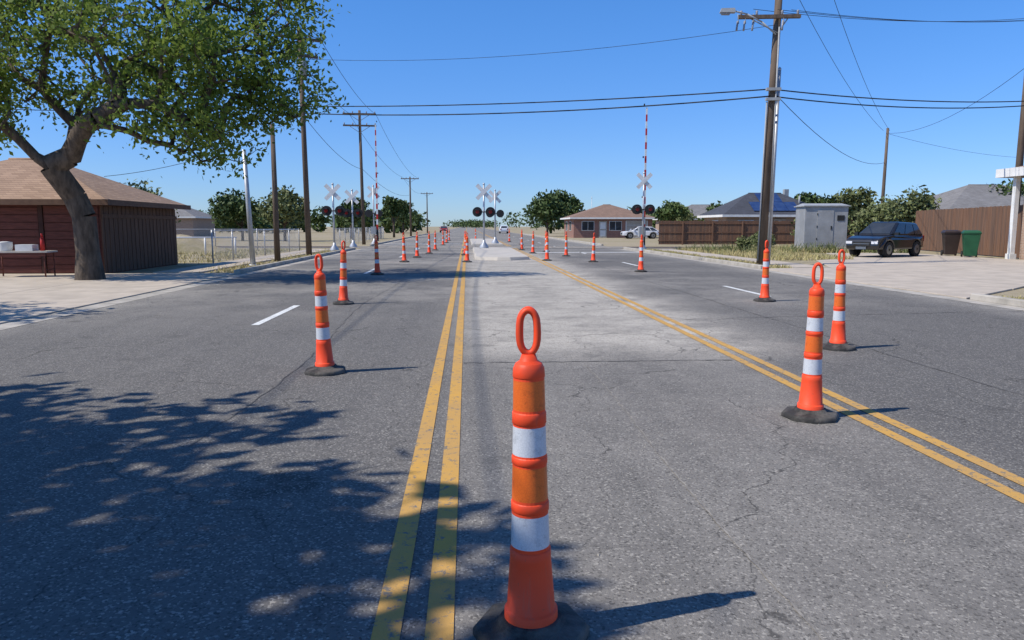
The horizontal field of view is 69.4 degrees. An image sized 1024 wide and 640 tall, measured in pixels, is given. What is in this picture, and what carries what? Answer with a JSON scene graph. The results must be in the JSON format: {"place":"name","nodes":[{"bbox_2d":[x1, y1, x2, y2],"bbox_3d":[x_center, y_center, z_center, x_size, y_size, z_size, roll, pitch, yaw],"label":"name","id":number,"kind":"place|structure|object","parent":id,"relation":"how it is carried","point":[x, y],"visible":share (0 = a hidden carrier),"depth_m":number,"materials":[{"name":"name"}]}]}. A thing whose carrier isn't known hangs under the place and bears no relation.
{"place":"outdoors","nodes":[
{"label":"outdoors","id":0,"kind":"place"},
{"bbox_2d":[0,205,176,273],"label":"walls","id":1,"kind":"structure","parent":0,"point":[24,206],"depth_m":22.96,"materials":[{"name":"red"}]},
{"bbox_2d":[0,205,100,273],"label":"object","id":2,"kind":"structure","parent":1,"relation":"attached to","point":[55,230],"depth_m":22.87,"materials":[{"name":"red"}]},
{"bbox_2d":[0,158,184,204],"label":"roof","id":3,"kind":"structure","parent":1,"relation":"on","point":[22,178],"depth_m":24.17,"materials":[{"name":"beige"}]},
{"bbox_2d":[0,199,190,209],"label":"fascia","id":4,"kind":"structure","parent":1,"relation":"attached to","point":[92,201],"depth_m":22.44,"materials":[{"name":"wood"}]},
{"bbox_2d":[100,205,177,272],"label":"plank cladding","id":5,"kind":"structure","parent":1,"relation":"attached to","point":[133,238],"depth_m":25.40,"materials":[{"name":"wood"}]},
{"bbox_2d":[0,273,237,323],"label":"driveway","id":6,"kind":"structure","parent":0,"point":[24,296],"depth_m":17.45,"materials":[{"name":"concrete"}]},
{"bbox_2d":[0,233,57,276],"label":"folding table","id":7,"kind":"object","parent":6,"relation":"on","point":[6,248],"visible":1,"depth_m":21.32,"materials":[{"name":"paint"}]},
{"bbox_2d":[176,218,214,236],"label":"walls","id":8,"kind":"structure","parent":0,"point":[195,223],"depth_m":92.86,"materials":[{"name":"beige brick"}]},
{"bbox_2d":[175,208,211,216],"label":"roof","id":9,"kind":"structure","parent":8,"relation":"on","point":[191,212],"depth_m":93.23,"materials":[{"name":"grey"}]},
{"bbox_2d":[177,216,216,218],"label":"fascia","id":10,"kind":"structure","parent":8,"relation":"attached to","point":[192,217],"depth_m":91.37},
{"bbox_2d":[153,249,329,272],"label":"pavement","id":11,"kind":"structure","parent":0,"point":[197,269],"depth_m":28.02,"materials":[{"name":"concrete"}]},
{"bbox_2d":[0,227,1023,639],"bbox_3d":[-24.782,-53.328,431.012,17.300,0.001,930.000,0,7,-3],"label":"road","id":12,"kind":"structure","parent":0,"point":[128,511],"depth_m":4.80,"materials":[{"name":"asphalt"}]},
{"bbox_2d":[304,254,345,376],"bbox_3d":[-1.915,-0.063,7.510,0.397,1.218,0.398,5,9,36],"label":"traffic delineator","id":13,"kind":"object","parent":12,"relation":"on","point":[325,365],"visible":1,"depth_m":7.46,"materials":[{"name":"orange plastic"}]},
{"bbox_2d":[333,241,353,304],"bbox_3d":[-3.243,-0.909,14.158,0.398,1.218,0.398,4,8,27],"label":"traffic delineator","id":14,"kind":"object","parent":12,"relation":"on","point":[343,298],"visible":1,"depth_m":14.11,"materials":[{"name":"orange plastic"}]},
{"bbox_2d":[370,235,383,274],"bbox_3d":[-4.147,-2.000,22.720,0.398,1.216,0.397,0,7,1],"label":"traffic delineator","id":15,"kind":"object","parent":12,"relation":"on","point":[377,271],"visible":1,"depth_m":22.67,"materials":[{"name":"orange plastic"}]},
{"bbox_2d":[399,233,409,261],"bbox_3d":[-4.472,-3.008,30.651,0.398,1.217,0.397,1,7,10],"label":"traffic delineator","id":16,"kind":"object","parent":12,"relation":"on","point":[404,259],"visible":1,"depth_m":30.61,"materials":[{"name":"orange plastic"}]},
{"bbox_2d":[414,232,420,257],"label":"traffic delineator","id":17,"kind":"object","parent":12,"relation":"on","point":[417,253],"visible":1,"depth_m":35.08,"materials":[{"name":"orange plastic"}]},
{"bbox_2d":[370,227,466,639],"bbox_3d":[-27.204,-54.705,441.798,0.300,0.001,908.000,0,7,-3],"label":"yellow centre line","id":18,"kind":"object","parent":12,"relation":"on","point":[390,614],"visible":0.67,"depth_m":3.78,"materials":[{"name":"paint"}]},
{"bbox_2d":[425,231,432,253],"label":"traffic delineator","id":19,"kind":"object","parent":12,"relation":"on","point":[429,250],"visible":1,"depth_m":40.03,"materials":[{"name":"orange plastic"}]},
{"bbox_2d":[462,233,471,261],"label":"traffic delineator","id":20,"kind":"object","parent":12,"relation":"on","point":[467,253],"visible":1,"depth_m":30.57,"materials":[{"name":"orange plastic"}]},
{"bbox_2d":[470,239,529,260],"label":"median island","id":21,"kind":"structure","parent":12,"relation":"on","point":[499,253],"depth_m":37.86,"materials":[{"name":"concrete"}]},
{"bbox_2d":[472,183,494,247],"bbox_3d":[-1.721,-6.395,45.278,1.393,3.960,0.646,0,7,-3],"label":"railway crossing signal","id":22,"kind":"object","parent":21,"relation":"on","point":[478,211],"visible":0.98,"depth_m":45.17,"materials":[{"name":"metal"}]},
{"bbox_2d":[487,190,503,242],"bbox_3d":[-1.318,-8.054,57.527,1.393,4.160,0.646,0,7,-3],"label":"railway crossing signal","id":23,"kind":"object","parent":21,"relation":"on","point":[499,213],"visible":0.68,"depth_m":57.38,"materials":[{"name":"metal"}]},
{"bbox_2d":[499,225,508,232],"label":"distant car","id":24,"kind":"object","parent":12,"relation":"on","point":[503,228],"visible":0.98,"depth_m":147.00,"materials":[{"name":"white paint"}]},
{"bbox_2d":[252,232,759,324],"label":"white lane line","id":25,"kind":"object","parent":12,"relation":"on","point":[275,315],"visible":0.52,"depth_m":13.26,"materials":[{"name":"paint"}]},
{"bbox_2d":[0,234,1023,329],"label":"gutter","id":26,"kind":"object","parent":12,"relation":"on","point":[51,316],"visible":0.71,"depth_m":16.41,"materials":[{"name":"concrete"}]},
{"bbox_2d":[28,279,1021,639],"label":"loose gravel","id":27,"kind":"structure","parent":12,"relation":"on","point":[694,445],"depth_m":5.04,"materials":[{"name":"gravel"}]},
{"bbox_2d":[473,306,589,639],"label":"traffic delineator","id":28,"kind":"object","parent":12,"relation":"on","point":[530,608],"visible":1,"depth_m":2.61,"materials":[{"name":"orange plastic"}]},
{"bbox_2d":[529,231,535,252],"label":"traffic delineator","id":29,"kind":"object","parent":12,"relation":"on","point":[532,250],"visible":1,"depth_m":40.40,"materials":[{"name":"orange plastic"}]},
{"bbox_2d":[542,232,551,260],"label":"traffic delineator","id":30,"kind":"object","parent":12,"relation":"on","point":[547,251],"visible":1,"depth_m":31.87,"materials":[{"name":"orange plastic"}]},
{"bbox_2d":[562,232,569,255],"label":"traffic delineator","id":31,"kind":"object","parent":12,"relation":"on","point":[566,249],"visible":1,"depth_m":36.50,"materials":[{"name":"orange plastic"}]},
{"bbox_2d":[588,233,597,261],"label":"traffic delineator","id":32,"kind":"object","parent":12,"relation":"on","point":[593,259],"visible":1,"depth_m":30.69,"materials":[{"name":"orange plastic"}]},
{"bbox_2d":[188,265,1023,639],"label":"pavement crack","id":33,"kind":"object","parent":12,"relation":"on","point":[668,465],"visible":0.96,"depth_m":5.03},
{"bbox_2d":[634,235,646,271],"bbox_3d":[4.213,-2.174,24.119,0.397,1.221,0.398,3,8,20],"label":"traffic delineator","id":34,"kind":"object","parent":12,"relation":"on","point":[640,267],"visible":1,"depth_m":24.09,"materials":[{"name":"orange plastic"}]},
{"bbox_2d":[474,229,1023,502],"bbox_3d":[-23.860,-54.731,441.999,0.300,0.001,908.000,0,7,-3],"label":"yellow lane line","id":35,"kind":"object","parent":12,"relation":"on","point":[994,484],"depth_m":5.76,"materials":[{"name":"paint"}]},
{"bbox_2d":[753,240,775,301],"bbox_3d":[5.040,-0.977,14.686,0.398,1.218,0.398,6,10,41],"label":"traffic delineator","id":36,"kind":"object","parent":12,"relation":"on","point":[764,295],"visible":1,"depth_m":14.63,"materials":[{"name":"orange plastic"}]},
{"bbox_2d":[781,262,838,423],"bbox_3d":[2.341,0.161,5.738,0.397,1.216,0.398,4,8,31],"label":"traffic delineator","id":37,"kind":"object","parent":12,"relation":"on","point":[809,408],"visible":1,"depth_m":5.69,"materials":[{"name":"orange plastic"}]},
{"bbox_2d":[823,249,855,351],"bbox_3d":[3.986,-0.250,8.978,0.398,1.218,0.398,-4,8,-28],"label":"traffic delineator","id":38,"kind":"object","parent":12,"relation":"on","point":[837,341],"visible":0.98,"depth_m":8.93,"materials":[{"name":"orange plastic"}]},
{"bbox_2d":[0,0,1023,226],"label":"sky","id":39,"kind":"structure","parent":0,"point":[705,152],"materials":[{"name":"blue"}]},
{"bbox_2d":[117,227,1023,299],"bbox_3d":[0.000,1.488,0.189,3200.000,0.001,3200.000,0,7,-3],"label":"ground","id":40,"kind":"structure","parent":0,"point":[324,238],"depth_m":67.44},
{"bbox_2d":[119,177,180,222],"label":"shade tree","id":41,"kind":"object","parent":40,"relation":"on","point":[144,185],"visible":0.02,"depth_m":66.64,"materials":[{"name":"green plant"}]},
{"bbox_2d":[0,0,349,279],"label":"roadside tree","id":42,"kind":"object","parent":40,"relation":"on","point":[200,45],"visible":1,"depth_m":19.39,"materials":[{"name":"green plant"}]},
{"bbox_2d":[176,234,230,253],"bbox_3d":[-19.072,-4.316,41.711,6.400,1.030,3.200,0,7,-3],"label":"dirt mound","id":43,"kind":"object","parent":40,"relation":"on","point":[192,245],"visible":0.39,"depth_m":41.21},
{"bbox_2d":[177,237,236,254],"bbox_3d":[-18.098,-3.797,37.987,7.700,0.945,0.100,-1,7,-6],"label":"pipe barrier","id":44,"kind":"object","parent":40,"relation":"on","point":[204,238],"visible":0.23,"depth_m":38.18,"materials":[{"name":"white metal"}]},
{"bbox_2d":[207,188,262,240],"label":"shade tree","id":45,"kind":"object","parent":40,"relation":"on","point":[229,208],"visible":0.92,"depth_m":74.28,"materials":[{"name":"green plant"}]},
{"bbox_2d":[176,229,299,262],"bbox_3d":[-17.805,-4.467,41.688,24.330,1.340,11.425,6,9,39],"label":"chain link fence","id":46,"kind":"object","parent":40,"relation":"on","point":[232,235],"visible":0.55,"depth_m":37.51,"materials":[{"name":"metal"}]},
{"bbox_2d":[242,149,258,265],"bbox_3d":[-9.957,-4.259,28.137,0.434,4.356,0.380,0,7,-3],"label":"steel pole","id":47,"kind":"object","parent":40,"relation":"on","point":[249,225],"visible":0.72,"depth_m":28.11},
{"bbox_2d":[270,125,280,261],"bbox_3d":[-9.978,-5.222,31.144,0.258,5.900,0.258,0,7,-3],"label":"utility pole","id":48,"kind":"object","parent":40,"relation":"on","point":[277,256],"visible":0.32,"depth_m":31.10,"materials":[{"name":"brown wood"}]},
{"bbox_2d":[255,185,312,240],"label":"shade tree","id":49,"kind":"object","parent":40,"relation":"on","point":[289,208],"visible":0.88,"depth_m":72.25,"materials":[{"name":"green plant"}]},
{"bbox_2d":[278,30,322,254],"bbox_3d":[-10.214,-8.563,36.410,2.200,11.203,0.744,-5,9,-32],"label":"utility pole","id":50,"kind":"object","parent":40,"relation":"on","point":[306,196],"visible":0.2,"depth_m":36.68,"materials":[{"name":"brown wood"}]},
{"bbox_2d":[234,233,427,273],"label":"kerb","id":51,"kind":"structure","parent":40,"relation":"on","point":[252,268],"depth_m":29.96,"materials":[{"name":"concrete"}]},
{"bbox_2d":[321,183,344,250],"bbox_3d":[-10.736,-6.189,44.450,1.393,4.060,0.646,0,7,-3],"label":"railway crossing signal","id":52,"kind":"object","parent":40,"relation":"on","point":[328,210],"visible":0.98,"depth_m":44.33,"materials":[{"name":"metal"}]},
{"bbox_2d":[343,189,362,246],"bbox_3d":[-11.190,-7.134,51.876,1.393,4.060,0.646,0,7,-3],"label":"railway crossing signal","id":53,"kind":"object","parent":40,"relation":"on","point":[357,212],"visible":0.89,"depth_m":51.76,"materials":[{"name":"metal"}]},
{"bbox_2d":[340,197,369,238],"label":"shade tree","id":54,"kind":"object","parent":40,"relation":"on","point":[355,206],"visible":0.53,"depth_m":85.39,"materials":[{"name":"green plant"}]},
{"bbox_2d":[343,110,375,244],"bbox_3d":[-12.109,-11.281,59.359,2.608,10.802,0.419,-1,7,-9],"label":"utility pole","id":55,"kind":"object","parent":40,"relation":"on","point":[361,184],"visible":0.94,"depth_m":59.17,"materials":[{"name":"brown wood"}]},
{"bbox_2d":[335,227,383,244],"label":"chain link fence","id":56,"kind":"object","parent":40,"relation":"on","point":[358,234],"visible":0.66,"depth_m":69.06,"materials":[{"name":"metal"}]},
{"bbox_2d":[365,121,382,243],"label":"railway crossing gate","id":57,"kind":"structure","parent":40,"relation":"on","point":[377,213],"depth_m":59.17,"materials":[{"name":"metal"}]},
{"bbox_2d":[381,195,406,237],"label":"shade tree","id":58,"kind":"object","parent":40,"relation":"on","point":[392,207],"visible":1,"depth_m":95.84,"materials":[{"name":"green plant"}]},
{"bbox_2d":[386,199,418,234],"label":"shade tree","id":59,"kind":"object","parent":40,"relation":"on","point":[406,210],"visible":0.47,"depth_m":126.81,"materials":[{"name":"green plant"}]},
{"bbox_2d":[401,177,418,235],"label":"utility pole","id":60,"kind":"object","parent":40,"relation":"on","point":[410,178],"visible":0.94,"depth_m":107.82,"materials":[{"name":"brown wood"}]},
{"bbox_2d":[421,192,432,232],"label":"utility pole","id":61,"kind":"object","parent":40,"relation":"on","point":[426,193],"visible":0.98,"depth_m":157.32,"materials":[{"name":"brown wood"}]},
{"bbox_2d":[198,204,656,233],"bbox_3d":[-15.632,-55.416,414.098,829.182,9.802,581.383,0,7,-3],"label":"distant trees","id":62,"kind":"object","parent":40,"relation":"on","point":[320,220],"visible":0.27,"depth_m":173.29,"materials":[{"name":"green plant"}]},
{"bbox_2d":[216,246,775,247],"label":"railway track","id":63,"kind":"structure","parent":40,"relation":"on","point":[453,247],"depth_m":51.12,"materials":[{"name":"metal"}]},
{"bbox_2d":[522,189,570,235],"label":"shade tree","id":64,"kind":"object","parent":40,"relation":"on","point":[547,209],"visible":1,"depth_m":105.74,"materials":[{"name":"green plant"}]},
{"bbox_2d":[551,188,584,221],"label":"shade tree","id":65,"kind":"object","parent":40,"relation":"on","point":[574,206],"visible":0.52,"depth_m":109.94,"materials":[{"name":"green plant"}]},
{"bbox_2d":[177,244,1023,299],"bbox_3d":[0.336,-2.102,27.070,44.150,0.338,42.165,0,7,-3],"label":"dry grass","id":66,"kind":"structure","parent":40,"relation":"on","point":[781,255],"depth_m":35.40,"materials":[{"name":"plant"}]},
{"bbox_2d":[620,226,658,238],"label":"parked car","id":67,"kind":"object","parent":40,"relation":"on","point":[652,232],"visible":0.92,"depth_m":86.66,"materials":[{"name":"white paint"}]},
{"bbox_2d":[632,104,654,248],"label":"railway crossing gate","id":68,"kind":"structure","parent":40,"relation":"on","point":[644,208],"depth_m":44.95,"materials":[{"name":"metal"}]},
{"bbox_2d":[654,200,689,221],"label":"shade tree","id":69,"kind":"object","parent":40,"relation":"on","point":[670,211],"visible":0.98,"depth_m":70.62,"materials":[{"name":"green plant"}]},
{"bbox_2d":[665,201,697,227],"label":"shade tree","id":70,"kind":"object","parent":40,"relation":"on","point":[689,217],"visible":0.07,"depth_m":91.08,"materials":[{"name":"green plant"}]},
{"bbox_2d":[697,200,722,220],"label":"shade tree","id":71,"kind":"object","parent":40,"relation":"on","point":[711,207],"visible":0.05,"depth_m":95.22,"materials":[{"name":"green plant"}]},
{"bbox_2d":[735,235,757,249],"bbox_3d":[13.213,-4.295,41.632,1.351,0.957,0.883,2,7,12],"label":"garden shrub","id":72,"kind":"object","parent":40,"relation":"on","point":[742,241],"visible":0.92,"depth_m":41.49,"materials":[{"name":"green plant"}]},
{"bbox_2d":[658,221,854,244],"bbox_3d":[21.032,-6.981,59.155,18.807,1.920,0.162,0,7,-2],"label":"wooden fence","id":73,"kind":"object","parent":40,"relation":"on","point":[722,232],"visible":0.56,"depth_m":59.03,"materials":[{"name":"brown wood"}]},
{"bbox_2d":[720,0,800,264],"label":"utility pole","id":74,"kind":"object","parent":40,"relation":"on","point":[777,16],"visible":0.98,"depth_m":27.03,"materials":[{"name":"brown wood"}]},
{"bbox_2d":[750,231,775,247],"bbox_3d":[15.282,-4.872,45.278,1.784,1.171,1.684,2,8,16],"label":"garden shrub","id":75,"kind":"object","parent":40,"relation":"on","point":[772,238],"visible":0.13,"depth_m":45.04,"materials":[{"name":"green plant"}]},
{"bbox_2d":[522,233,1023,307],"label":"kerb","id":76,"kind":"structure","parent":40,"relation":"on","point":[998,300],"depth_m":27.05,"materials":[{"name":"concrete"}]},
{"bbox_2d":[767,67,780,262],"bbox_3d":[9.764,-5.706,27.744,0.370,7.321,0.342,0,7,-3],"label":"steel pole","id":77,"kind":"object","parent":40,"relation":"on","point":[774,168],"visible":0.59,"depth_m":27.69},
{"bbox_2d":[684,241,924,253],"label":"weeds","id":78,"kind":"object","parent":40,"relation":"on","point":[818,248],"visible":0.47,"depth_m":41.12,"materials":[{"name":"green plant"}]},
{"bbox_2d":[794,192,837,202],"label":"shade tree","id":79,"kind":"object","parent":40,"relation":"on","point":[805,197],"visible":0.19,"depth_m":75.47,"materials":[{"name":"green plant"}]},
{"bbox_2d":[790,203,850,251],"bbox_3d":[18.090,-5.412,43.338,2.800,2.800,2.200,1,7,4],"label":"railway signal cabinet","id":80,"kind":"object","parent":40,"relation":"on","point":[824,223],"visible":0.58,"depth_m":42.45,"materials":[{"name":"metal"}]},
{"bbox_2d":[833,186,877,220],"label":"shade tree","id":81,"kind":"object","parent":40,"relation":"on","point":[854,200],"visible":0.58,"depth_m":74.40,"materials":[{"name":"green plant"}]},
{"bbox_2d":[847,198,906,235],"bbox_3d":[24.291,-6.548,49.763,4.105,3.191,3.430,-4,8,-28],"label":"garden shrub","id":82,"kind":"object","parent":40,"relation":"on","point":[868,218],"visible":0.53,"depth_m":49.05,"materials":[{"name":"green plant"}]},
{"bbox_2d":[881,128,888,202],"bbox_3d":[29.742,-10.562,59.251,0.350,9.403,0.298,0,7,-3],"label":"utility pole","id":83,"kind":"object","parent":40,"relation":"on","point":[885,165],"visible":0.59,"depth_m":58.94,"materials":[{"name":"brown wood"}]},
{"bbox_2d":[868,185,941,222],"bbox_3d":[28.230,-7.529,52.987,3.783,4.264,5.464,-3,8,-22],"label":"garden shrub","id":84,"kind":"object","parent":40,"relation":"on","point":[914,203],"visible":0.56,"depth_m":51.67,"materials":[{"name":"green plant"}]},
{"bbox_2d":[915,205,1022,257],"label":"wooden fence","id":85,"kind":"object","parent":40,"relation":"on","point":[991,223],"visible":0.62,"depth_m":38.25,"materials":[{"name":"brown wood"}]},
{"bbox_2d":[988,179,1023,195],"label":"shade tree","id":86,"kind":"object","parent":40,"relation":"on","point":[1008,187],"visible":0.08,"depth_m":60.99,"materials":[{"name":"green plant"}]},
{"bbox_2d":[1005,176,1020,258],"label":"porch column","id":87,"kind":"structure","parent":40,"relation":"on","point":[1010,254],"depth_m":33.26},
{"bbox_2d":[1015,79,1023,204],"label":"utility pole","id":88,"kind":"object","parent":40,"relation":"on","point":[1020,154],"visible":0.35,"depth_m":34.23,"materials":[{"name":"brown wood"}]},
{"bbox_2d":[12,0,1023,195],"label":"overhead wires","id":89,"kind":"object","parent":88,"relation":"attached to","point":[867,18],"visible":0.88,"depth_m":30.93,"materials":[{"name":"metal"}]},
{"bbox_2d":[564,219,651,237],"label":"walls","id":90,"kind":"structure","parent":0,"point":[576,231],"depth_m":93.17,"materials":[{"name":"red brick"}]},
{"bbox_2d":[566,221,621,230],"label":"windows","id":91,"kind":"structure","parent":90,"relation":"attached to","point":[613,225],"depth_m":93.11,"materials":[{"name":"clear glass"}]},
{"bbox_2d":[560,217,654,219],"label":"fascia","id":92,"kind":"structure","parent":90,"relation":"attached to","point":[606,218],"depth_m":92.55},
{"bbox_2d":[563,204,652,217],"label":"roof","id":93,"kind":"structure","parent":90,"relation":"on","point":[606,210],"depth_m":94.36,"materials":[{"name":"brown"}]},
{"bbox_2d":[599,221,647,237],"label":"doors","id":94,"kind":"structure","parent":90,"relation":"attached to","point":[603,228],"depth_m":93.23,"materials":[{"name":"paint"}]},
{"bbox_2d":[656,220,696,234],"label":"walls","id":95,"kind":"structure","parent":0,"point":[657,225],"depth_m":120.42,"materials":[{"name":"beige brick"}]},
{"bbox_2d":[687,204,714,216],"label":"roof","id":96,"kind":"structure","parent":95,"relation":"on","point":[698,209],"depth_m":115.80,"materials":[{"name":"grey"}]},
{"bbox_2d":[657,249,830,267],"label":"pavement","id":97,"kind":"structure","parent":0,"point":[795,265],"depth_m":32.19,"materials":[{"name":"concrete"}]},
{"bbox_2d":[704,217,795,231],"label":"walls","id":98,"kind":"structure","parent":0,"point":[739,218],"depth_m":63.90,"materials":[{"name":"beige brick"}]},
{"bbox_2d":[697,215,795,217],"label":"fascia","id":99,"kind":"structure","parent":98,"relation":"attached to","point":[703,216],"depth_m":63.35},
{"bbox_2d":[699,193,803,215],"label":"roof","id":100,"kind":"structure","parent":98,"relation":"on","point":[740,205],"depth_m":65.08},
{"bbox_2d":[749,193,796,210],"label":"solar panels","id":101,"kind":"object","parent":100,"relation":"on","point":[779,205],"visible":0.61,"depth_m":64.60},
{"bbox_2d":[783,189,799,202],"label":"roof vents","id":102,"kind":"object","parent":100,"relation":"on","point":[785,191],"visible":0.56,"depth_m":67.10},
{"bbox_2d":[762,253,1023,298],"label":"driveway","id":103,"kind":"structure","parent":0,"point":[963,277],"depth_m":23.37,"materials":[{"name":"concrete"}]},
{"bbox_2d":[846,222,923,257],"bbox_3d":[18.047,-3.911,35.745,4.247,1.657,2.160,-5,9,-35],"label":"parked suv","id":104,"kind":"object","parent":103,"relation":"on","point":[884,239],"visible":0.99,"depth_m":35.05,"materials":[{"name":"black paint"}]},
{"bbox_2d":[940,230,960,255],"bbox_3d":[21.583,-3.795,36.405,0.754,1.260,0.954,3,8,19],"label":"wheeled bin","id":105,"kind":"object","parent":103,"relation":"on","point":[950,241],"visible":0.91,"depth_m":36.09,"materials":[{"name":"plastic"}]},
{"bbox_2d":[960,230,981,256],"bbox_3d":[21.582,-3.592,34.814,0.754,1.260,0.954,3,8,25],"label":"wheeled bin","id":106,"kind":"object","parent":103,"relation":"on","point":[970,241],"visible":0.99,"depth_m":34.50,"materials":[{"name":"plastic"}]},
{"bbox_2d":[1019,204,1023,259],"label":"walls","id":107,"kind":"structure","parent":0,"point":[1021,253],"depth_m":33.34,"materials":[{"name":"beige brick"}]},
{"bbox_2d":[995,167,1023,177],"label":"fascia","id":108,"kind":"structure","parent":107,"relation":"attached to","point":[1009,172],"depth_m":33.03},
{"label":"walls","id":109,"kind":"object","parent":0,"visible":0},
{"bbox_2d":[934,184,1023,209],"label":"roof","id":110,"kind":"structure","parent":109,"relation":"on","point":[973,195],"depth_m":59.85,"materials":[{"name":"grey"}]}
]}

